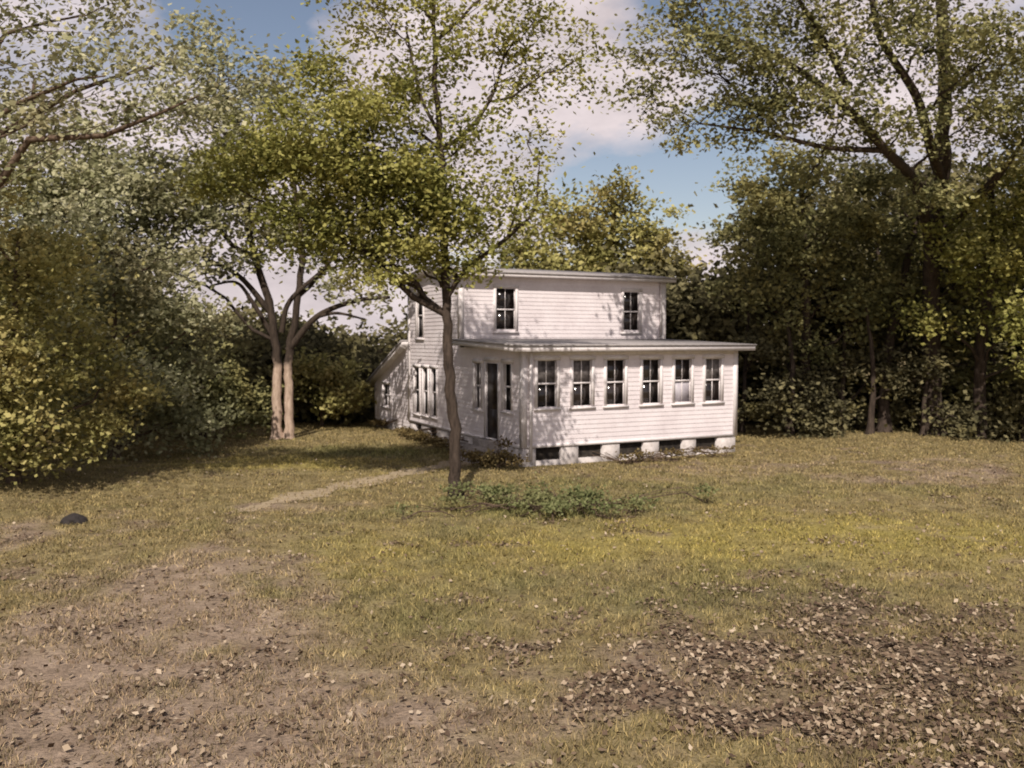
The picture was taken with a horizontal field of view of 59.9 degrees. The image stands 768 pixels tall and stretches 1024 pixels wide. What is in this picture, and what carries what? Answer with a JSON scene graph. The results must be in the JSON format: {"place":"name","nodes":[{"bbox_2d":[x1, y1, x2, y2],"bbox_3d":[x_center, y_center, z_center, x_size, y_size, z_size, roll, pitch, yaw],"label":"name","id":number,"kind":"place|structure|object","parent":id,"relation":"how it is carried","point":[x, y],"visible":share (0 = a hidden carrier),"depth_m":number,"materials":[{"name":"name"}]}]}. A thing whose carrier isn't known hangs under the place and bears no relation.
{"place":"outdoors","nodes":[
{"label":"outdoors","id":0,"kind":"place"},
{"bbox_2d":[225,461,470,513],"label":"dirt path","id":1,"kind":"structure","parent":0,"point":[291,496],"depth_m":20.45,"materials":[{"name":"beige soil"}]},
{"bbox_2d":[0,352,1023,767],"bbox_3d":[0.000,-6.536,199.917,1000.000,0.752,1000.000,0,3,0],"label":"ground","id":2,"kind":"structure","parent":0,"point":[36,660],"depth_m":10.80,"materials":[{"name":"brown soil"}]},
{"bbox_2d":[60,513,87,524],"bbox_3d":[-7.998,2.493,16.244,0.510,0.289,0.362,0,3,0],"label":"dark stone","id":3,"kind":"object","parent":2,"relation":"on","point":[73,518],"visible":0.7,"depth_m":16.12,"materials":[{"name":"grey stone"}]},
{"bbox_2d":[0,75,178,435],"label":"poplar tree","id":4,"kind":"object","parent":2,"relation":"on","point":[55,166],"visible":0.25,"depth_m":25.57,"materials":[{"name":"green plant"}]},
{"bbox_2d":[0,144,192,484],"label":"willow shrub","id":5,"kind":"object","parent":2,"relation":"on","point":[42,275],"visible":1,"depth_m":19.54,"materials":[{"name":"green plant"}]},
{"bbox_2d":[0,171,268,462],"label":"wild cherry tree","id":6,"kind":"object","parent":2,"relation":"on","point":[175,413],"visible":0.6,"depth_m":23.93,"materials":[{"name":"green plant"}]},
{"bbox_2d":[0,0,288,205],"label":"oak tree","id":7,"kind":"object","parent":2,"relation":"on","point":[12,104],"visible":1,"depth_m":16.07,"materials":[{"name":"green plant"}]},
{"bbox_2d":[37,301,298,439],"bbox_3d":[-11.593,-0.559,28.845,8.378,5.004,6.108,0,3,0],"label":"understory shrub","id":8,"kind":"object","parent":2,"relation":"on","point":[243,389],"visible":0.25,"depth_m":29.66,"materials":[{"name":"green plant"}]},
{"bbox_2d":[8,3,420,439],"bbox_3d":[-9.067,-5.114,28.663,13.239,14.092,6.788,0,3,0],"label":"twin trunk oak tree","id":9,"kind":"object","parent":2,"relation":"on","point":[162,209],"visible":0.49,"depth_m":28.15,"materials":[{"name":"green plant"}]},
{"bbox_2d":[255,341,376,426],"bbox_3d":[-7.490,0.043,34.687,5.741,3.429,4.747,0,3,0],"label":"sumac shrub","id":10,"kind":"object","parent":2,"relation":"on","point":[337,399],"visible":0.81,"depth_m":34.17,"materials":[{"name":"green plant"}]},
{"bbox_2d":[154,0,639,496],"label":"maple tree","id":11,"kind":"object","parent":2,"relation":"on","point":[337,160],"visible":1,"depth_m":18.18,"materials":[{"name":"green plant"}]},
{"bbox_2d":[444,435,532,468],"bbox_3d":[-0.616,1.812,22.942,2.382,0.974,1.400,1,3,17],"label":"dry shrub","id":12,"kind":"object","parent":2,"relation":"on","point":[485,458],"visible":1,"depth_m":22.80,"materials":[{"name":"green plant"}]},
{"bbox_2d":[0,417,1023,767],"bbox_3d":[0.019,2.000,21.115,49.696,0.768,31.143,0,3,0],"label":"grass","id":13,"kind":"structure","parent":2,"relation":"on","point":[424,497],"depth_m":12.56,"materials":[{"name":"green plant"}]},
{"bbox_2d":[0,441,1023,767],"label":"fallen leaves","id":14,"kind":"object","parent":2,"relation":"on","point":[856,735],"visible":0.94,"depth_m":8.54,"materials":[{"name":"brown plant"}]},
{"bbox_2d":[1,137,1023,427],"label":"distant tree line","id":15,"kind":"object","parent":2,"relation":"on","point":[689,317],"visible":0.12,"depth_m":34.80,"materials":[{"name":"green plant"}]},
{"bbox_2d":[448,216,597,270],"bbox_3d":[0.125,-2.739,37.086,7.169,8.650,4.782,2,3,35],"label":"locust tree","id":16,"kind":"object","parent":2,"relation":"on","point":[531,263],"visible":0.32,"depth_m":36.33,"materials":[{"name":"green plant"}]},
{"bbox_2d":[366,418,742,464],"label":"foundation weeds","id":17,"kind":"object","parent":2,"relation":"on","point":[422,435],"visible":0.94,"depth_m":25.19,"materials":[{"name":"green plant"}]},
{"bbox_2d":[394,471,718,519],"bbox_3d":[0.979,2.238,17.716,6.547,0.628,3.564,0,3,0],"label":"weed patch","id":18,"kind":"object","parent":2,"relation":"on","point":[546,500],"visible":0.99,"depth_m":17.19,"materials":[{"name":"green plant"}]},
{"bbox_2d":[366,247,756,466],"bbox_3d":[0.551,-1.220,30.397,8.760,6.720,13.570,-1,3,-26],"label":"white farmhouse","id":19,"kind":"object","parent":2,"relation":"on","point":[555,367],"visible":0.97,"depth_m":25.96,"materials":[{"name":"paint"}]},
{"bbox_2d":[488,363,496,438],"bbox_3d":[-0.503,0.445,24.926,0.052,2.160,0.800,-1,3,-26],"label":"door","id":20,"kind":"structure","parent":19,"relation":"in","point":[492,367],"depth_m":24.97,"materials":[{"name":"black wood"}]},
{"bbox_2d":[385,289,718,415],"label":"window panes","id":21,"kind":"structure","parent":19,"relation":"in","point":[504,297],"depth_m":25.19,"materials":[{"name":"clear glass"}]},
{"bbox_2d":[504,157,709,280],"bbox_3d":[4.016,-3.931,37.798,9.319,10.847,5.082,0,3,0],"label":"locust tree","id":22,"kind":"object","parent":2,"relation":"on","point":[588,233],"visible":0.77,"depth_m":36.95,"materials":[{"name":"green plant"}]},
{"bbox_2d":[591,0,1023,435],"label":"oak tree","id":23,"kind":"object","parent":2,"relation":"on","point":[939,153],"visible":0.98,"depth_m":23.83,"materials":[{"name":"green plant"}]},
{"bbox_2d":[682,126,949,433],"bbox_3d":[10.488,-3.342,30.727,9.072,10.480,5.383,0,3,0],"label":"beech tree","id":24,"kind":"object","parent":2,"relation":"on","point":[840,225],"visible":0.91,"depth_m":30.22,"materials":[{"name":"green plant"}]},
{"bbox_2d":[718,303,1023,442],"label":"understory shrub","id":25,"kind":"object","parent":2,"relation":"on","point":[771,350],"visible":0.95,"depth_m":30.50,"materials":[{"name":"green plant"}]},
{"bbox_2d":[823,155,1023,432],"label":"beech tree","id":26,"kind":"object","parent":2,"relation":"on","point":[871,180],"visible":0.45,"depth_m":30.82,"materials":[{"name":"green plant"}]},
{"bbox_2d":[879,146,1023,438],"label":"hickory tree","id":27,"kind":"object","parent":2,"relation":"on","point":[999,216],"visible":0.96,"depth_m":27.82,"materials":[{"name":"green plant"}]},
{"bbox_2d":[0,0,1023,344],"label":"sky","id":28,"kind":"structure","parent":0,"point":[674,176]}
]}

